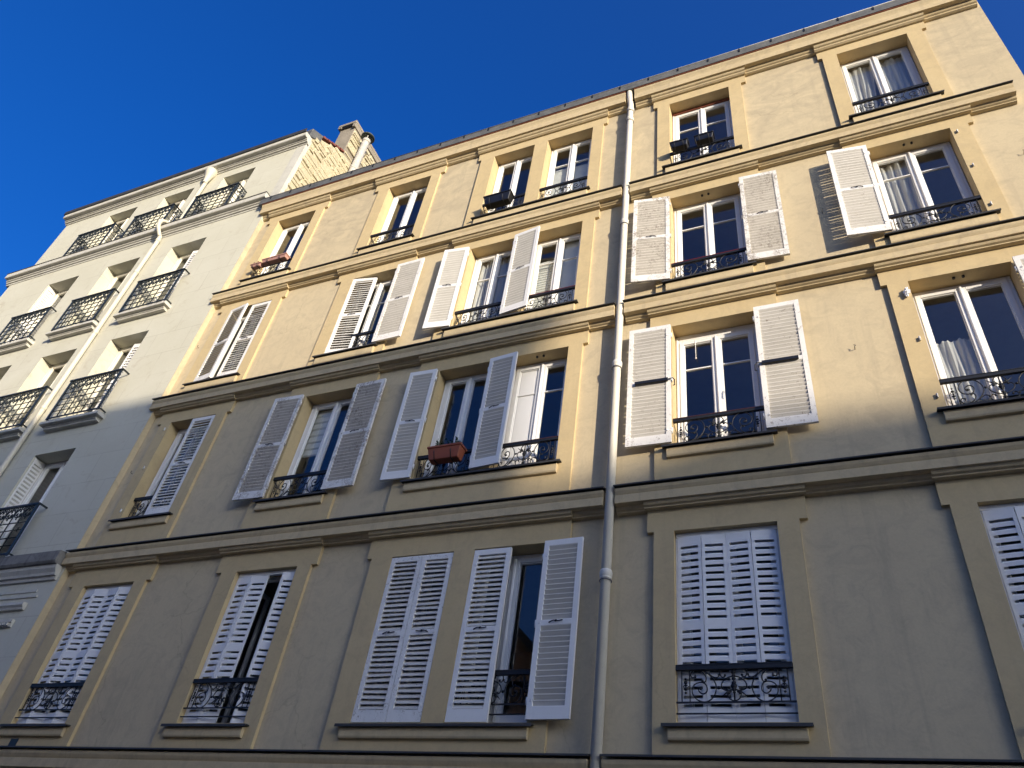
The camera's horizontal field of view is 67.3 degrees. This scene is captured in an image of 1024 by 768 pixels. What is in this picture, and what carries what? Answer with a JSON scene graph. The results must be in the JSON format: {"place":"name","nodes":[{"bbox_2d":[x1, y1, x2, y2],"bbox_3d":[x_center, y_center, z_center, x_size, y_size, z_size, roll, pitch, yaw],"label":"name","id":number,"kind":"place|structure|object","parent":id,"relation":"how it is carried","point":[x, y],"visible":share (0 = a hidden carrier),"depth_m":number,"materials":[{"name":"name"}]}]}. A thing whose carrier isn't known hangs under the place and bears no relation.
{"place":"outdoors","nodes":[
{"label":"outdoors","id":0,"kind":"place"},
{"bbox_2d":[0,120,380,683],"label":"apartment building","id":1,"kind":"structure","parent":0,"point":[105,305],"depth_m":17.11,"materials":[{"name":"white paint"}]},
{"bbox_2d":[0,461,67,555],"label":"window","id":2,"kind":"structure","parent":1,"relation":"in","point":[61,465],"depth_m":14.24,"materials":[{"name":"white paint"}]},
{"bbox_2d":[7,362,66,428],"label":"window","id":3,"kind":"structure","parent":1,"relation":"in","point":[50,371],"depth_m":17.09,"materials":[{"name":"beige paint"}]},
{"bbox_2d":[23,290,67,338],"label":"window","id":4,"kind":"structure","parent":1,"relation":"in","point":[57,295],"depth_m":20.05,"materials":[{"name":"beige paint"}]},
{"bbox_2d":[82,272,129,322],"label":"window","id":5,"kind":"structure","parent":1,"relation":"in","point":[125,275],"depth_m":19.21,"materials":[{"name":"beige paint"}]},
{"bbox_2d":[79,346,136,413],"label":"window","id":6,"kind":"structure","parent":1,"relation":"in","point":[124,350],"depth_m":16.28,"materials":[{"name":"beige paint"}]},
{"bbox_2d":[101,218,128,243],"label":"window","id":7,"kind":"structure","parent":1,"relation":"in","point":[124,221],"depth_m":22.26,"materials":[{"name":"beige paint"}]},
{"bbox_2d":[154,199,186,226],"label":"window","id":8,"kind":"structure","parent":1,"relation":"in","point":[182,202],"depth_m":21.45,"materials":[{"name":"beige paint"}]},
{"bbox_2d":[149,253,194,304],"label":"window","id":9,"kind":"structure","parent":1,"relation":"in","point":[181,258],"depth_m":18.29,"materials":[{"name":"beige paint"}]},
{"bbox_2d":[216,178,248,206],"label":"window","id":10,"kind":"structure","parent":1,"relation":"in","point":[243,182],"depth_m":20.55,"materials":[{"name":"beige paint"}]},
{"bbox_2d":[0,0,1023,296],"label":"sky","id":11,"kind":"structure","parent":0,"point":[100,99],"materials":[{"name":"blue"}]},
{"label":"ground","id":12,"kind":"structure","parent":0,"visible":0},
{"bbox_2d":[0,0,1023,767],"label":"apartment building","id":13,"kind":"structure","parent":12,"relation":"on","point":[734,478],"depth_m":9.83,"materials":[{"name":"paint"}]},
{"bbox_2d":[35,594,126,712],"bbox_3d":[-5.989,3.832,10.846,0.917,1.879,0.080,-10,-44,22],"label":"window","id":14,"kind":"structure","parent":13,"relation":"in","point":[119,594],"depth_m":11.02,"materials":[{"name":"white paint"}]},
{"bbox_2d":[135,425,207,515],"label":"window","id":15,"kind":"structure","parent":13,"relation":"in","point":[181,433],"depth_m":13.12,"materials":[{"name":"white paint"}]},
{"bbox_2d":[210,312,263,377],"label":"window","id":16,"kind":"structure","parent":13,"relation":"in","point":[243,318],"depth_m":15.00,"materials":[{"name":"white paint"}]},
{"bbox_2d":[196,577,288,722],"bbox_3d":[-3.237,3.502,9.927,1.006,1.981,0.482,-10,-44,22],"label":"window","id":17,"kind":"structure","parent":13,"relation":"in","point":[274,579],"depth_m":10.27,"materials":[{"name":"white paint"}]},
{"bbox_2d":[250,261,264,271],"bbox_3d":[-5.337,-2.456,16.095,0.284,0.119,0.180,-10,-44,22],"label":"window box","id":18,"kind":"object","parent":13,"relation":"attached to","point":[257,265],"visible":1,"depth_m":16.06,"materials":[{"name":"brown plastic"}]},
{"bbox_2d":[262,252,290,265],"bbox_3d":[-4.899,-2.570,15.931,0.644,0.129,0.190,-10,-44,22],"label":"window box","id":19,"kind":"object","parent":13,"relation":"attached to","point":[271,260],"visible":1,"depth_m":15.89,"materials":[{"name":"brown plastic"}]},
{"bbox_2d":[261,221,309,273],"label":"window","id":20,"kind":"structure","parent":13,"relation":"in","point":[299,228],"depth_m":17.05,"materials":[{"name":"white paint"}]},
{"bbox_2d":[279,398,351,495],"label":"window","id":21,"kind":"structure","parent":13,"relation":"in","point":[336,406],"depth_m":12.02,"materials":[{"name":"white paint"}]},
{"bbox_2d":[302,410,332,457],"bbox_3d":[-3.048,0.775,12.250,0.380,0.927,0.020,-10,-44,22],"label":"window blind","id":22,"kind":"object","parent":13,"relation":"attached to","point":[321,422],"depth_m":12.24,"materials":[{"name":"white fabric"}]},
{"bbox_2d":[348,132,374,171],"bbox_3d":[-4.533,-5.452,21.044,0.410,5.020,0.406,-10,-44,22],"label":"flue pipe","id":23,"kind":"object","parent":13,"relation":"on","point":[368,138],"visible":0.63,"depth_m":22.07,"materials":[{"name":"white metal"}]},
{"bbox_2d":[336,280,392,347],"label":"window","id":24,"kind":"structure","parent":13,"relation":"in","point":[380,287],"depth_m":13.93,"materials":[{"name":"white paint"}]},
{"bbox_2d":[377,187,426,242],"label":"window","id":25,"kind":"structure","parent":13,"relation":"in","point":[412,195],"depth_m":15.93,"materials":[{"name":"white paint"}]},
{"bbox_2d":[366,562,446,709],"bbox_3d":[-1.131,2.975,8.909,0.862,1.981,0.100,-10,-44,22],"label":"window","id":26,"kind":"structure","parent":13,"relation":"in","point":[411,570],"depth_m":9.04,"materials":[{"name":"white paint"}]},
{"bbox_2d":[427,442,466,466],"bbox_3d":[-0.880,0.941,10.240,0.514,0.228,0.241,-10,-44,22],"label":"window box","id":27,"kind":"object","parent":13,"relation":"attached to","point":[446,453],"visible":1,"depth_m":10.18,"materials":[{"name":"plastic"}]},
{"bbox_2d":[445,436,460,443],"bbox_3d":[-0.793,0.794,10.330,0.258,0.193,0.120,-10,-44,22],"label":"potted plant","id":28,"kind":"object","parent":27,"relation":"on","point":[456,439],"visible":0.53,"depth_m":10.34,"materials":[{"name":"green plant"}]},
{"bbox_2d":[423,373,486,476],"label":"window","id":29,"kind":"structure","parent":13,"relation":"in","point":[470,381],"depth_m":11.22,"materials":[{"name":"white paint"}]},
{"bbox_2d":[469,260,493,321],"bbox_3d":[-0.516,-1.436,12.956,0.320,1.923,0.111,-10,-44,22],"label":"curtain","id":30,"kind":"object","parent":13,"relation":"hanging from","point":[481,288],"visible":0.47,"depth_m":13.13,"materials":[{"name":"white fabric"}]},
{"bbox_2d":[461,250,511,323],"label":"window","id":31,"kind":"structure","parent":13,"relation":"in","point":[497,258],"depth_m":13.08,"materials":[{"name":"white paint"}]},
{"bbox_2d":[483,189,514,210],"bbox_3d":[-0.249,-3.333,13.991,0.554,0.248,0.251,-10,-44,22],"label":"window box","id":32,"kind":"object","parent":13,"relation":"attached to","point":[499,199],"visible":1,"depth_m":13.93,"materials":[{"name":"black plastic"}]},
{"bbox_2d":[490,257,510,317],"bbox_3d":[-0.155,-1.501,12.810,0.330,1.923,0.112,-10,-44,22],"label":"curtain","id":33,"kind":"object","parent":13,"relation":"hanging from","point":[500,284],"visible":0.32,"depth_m":12.99,"materials":[{"name":"white fabric"}]},
{"bbox_2d":[458,553,543,722],"bbox_3d":[-0.061,2.784,8.480,0.912,1.981,0.100,-10,-44,22],"label":"window","id":34,"kind":"structure","parent":13,"relation":"in","point":[506,638],"depth_m":8.55,"materials":[{"name":"white paint"}]},
{"bbox_2d":[488,156,532,212],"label":"window","id":35,"kind":"structure","parent":13,"relation":"in","point":[516,173],"depth_m":15.14,"materials":[{"name":"white paint"}]},
{"bbox_2d":[498,358,566,466],"bbox_3d":[0.340,0.437,10.527,0.912,1.981,0.100,-10,-44,22],"label":"window","id":36,"kind":"structure","parent":13,"relation":"in","point":[524,418],"depth_m":10.68,"materials":[{"name":"white paint"}]},
{"bbox_2d":[533,260,553,307],"bbox_3d":[0.514,-1.487,12.402,0.370,1.519,0.020,-10,-44,22],"label":"window blind","id":37,"kind":"object","parent":13,"relation":"attached to","point":[544,279],"depth_m":12.57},
{"bbox_2d":[525,233,580,309],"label":"window","id":38,"kind":"structure","parent":13,"relation":"in","point":[560,242],"depth_m":12.64,"materials":[{"name":"white paint"}]},
{"bbox_2d":[551,168,566,195],"bbox_3d":[0.877,-3.587,14.242,0.390,1.350,0.006,-10,-44,22],"label":"window blind","id":39,"kind":"object","parent":13,"relation":"attached to","point":[559,176],"depth_m":14.49,"materials":[{"name":"white fabric"}]},
{"bbox_2d":[557,241,578,302],"bbox_3d":[0.937,-1.689,12.364,0.360,1.880,0.008,-10,-44,22],"label":"window blind","id":40,"kind":"object","parent":13,"relation":"attached to","point":[568,272],"depth_m":12.54,"materials":[{"name":"white fabric"}]},
{"bbox_2d":[544,139,591,196],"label":"window","id":41,"kind":"structure","parent":13,"relation":"in","point":[572,161],"depth_m":14.59,"materials":[{"name":"white paint"}]},
{"bbox_2d":[572,163,587,189],"bbox_3d":[1.273,-3.647,14.073,0.400,1.320,0.006,-10,-44,22],"label":"window blind","id":42,"kind":"object","parent":13,"relation":"attached to","point":[580,171],"depth_m":14.33,"materials":[{"name":"white fabric"}]},
{"bbox_2d":[669,137,689,154],"bbox_3d":[2.807,-3.982,12.877,0.309,0.169,0.211,-10,-44,22],"label":"window box","id":43,"kind":"object","parent":13,"relation":"attached to","point":[676,146],"visible":1,"depth_m":12.84,"materials":[{"name":"black plastic"}]},
{"bbox_2d":[672,100,734,161],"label":"window","id":44,"kind":"structure","parent":13,"relation":"in","point":[702,126],"depth_m":13.72,"materials":[{"name":"white paint"}]},
{"bbox_2d":[694,130,714,147],"bbox_3d":[3.184,-4.049,12.726,0.324,0.169,0.211,-10,-44,22],"label":"window box","id":45,"kind":"object","parent":13,"relation":"attached to","point":[708,137],"visible":1,"depth_m":12.69,"materials":[{"name":"black plastic"}]},
{"bbox_2d":[674,194,747,277],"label":"window","id":46,"kind":"structure","parent":13,"relation":"in","point":[708,226],"depth_m":11.74,"materials":[{"name":"white paint"}]},
{"bbox_2d":[676,323,766,441],"bbox_3d":[2.589,0.036,9.626,1.055,1.981,0.100,-10,-44,22],"label":"window","id":47,"kind":"structure","parent":13,"relation":"in","point":[716,337],"depth_m":9.81,"materials":[{"name":"white paint"}]},
{"bbox_2d":[681,533,796,721],"bbox_3d":[2.188,2.384,7.580,1.055,1.981,0.100,-10,-44,22],"label":"window","id":48,"kind":"structure","parent":13,"relation":"in","point":[771,547],"depth_m":7.66,"materials":[{"name":"white paint"}]},
{"bbox_2d":[848,65,877,111],"bbox_3d":[5.766,-4.657,12.477,0.430,1.923,0.099,-10,-44,22],"label":"curtain","id":49,"kind":"object","parent":13,"relation":"hanging from","point":[863,82],"visible":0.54,"depth_m":12.72,"materials":[{"name":"white fabric"}]},
{"bbox_2d":[840,46,927,112],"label":"window","id":50,"kind":"structure","parent":13,"relation":"in","point":[879,77],"depth_m":12.59,"materials":[{"name":"white paint"}]},
{"bbox_2d":[879,56,918,101],"bbox_3d":[6.215,-4.737,12.298,0.430,1.923,0.104,-10,-44,22],"label":"curtain","id":51,"kind":"object","parent":13,"relation":"hanging from","point":[896,74],"visible":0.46,"depth_m":12.52,"materials":[{"name":"white fabric"}]},
{"bbox_2d":[879,161,926,229],"bbox_3d":[5.412,-2.582,10.670,0.430,1.673,0.145,-10,-44,22],"label":"curtain","id":52,"kind":"object","parent":13,"relation":"hanging from","point":[902,195],"visible":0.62,"depth_m":10.72,"materials":[{"name":"white fabric"}]},
{"bbox_2d":[903,287,909,296],"bbox_3d":[4.680,-1.092,9.123,0.074,0.169,0.059,4,-41,6],"label":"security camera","id":53,"kind":"object","parent":13,"relation":"attached to","point":[906,291],"visible":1,"depth_m":9.11,"materials":[{"name":"white plastic"}]},
{"bbox_2d":[871,142,980,230],"bbox_3d":[5.590,-2.601,10.463,1.069,1.983,0.100,-10,-44,22],"label":"window","id":54,"kind":"structure","parent":13,"relation":"in","point":[923,194],"depth_m":10.66,"materials":[{"name":"white paint"}]},
{"bbox_2d":[936,338,991,404],"bbox_3d":[4.972,-0.054,8.462,0.400,1.203,0.078,-10,-44,22],"label":"curtain","id":55,"kind":"object","parent":13,"relation":"hanging from","point":[958,357],"visible":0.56,"depth_m":8.58,"materials":[{"name":"white fabric"}]},
{"bbox_2d":[912,276,1023,405],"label":"window","id":56,"kind":"structure","parent":13,"relation":"in","point":[984,356],"depth_m":8.79,"materials":[{"name":"white paint"}]},
{"bbox_2d":[983,513,1023,644],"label":"window shutter","id":57,"kind":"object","parent":13,"relation":"in","point":[993,529],"depth_m":7.01,"materials":[{"name":"white paint"}]}
]}

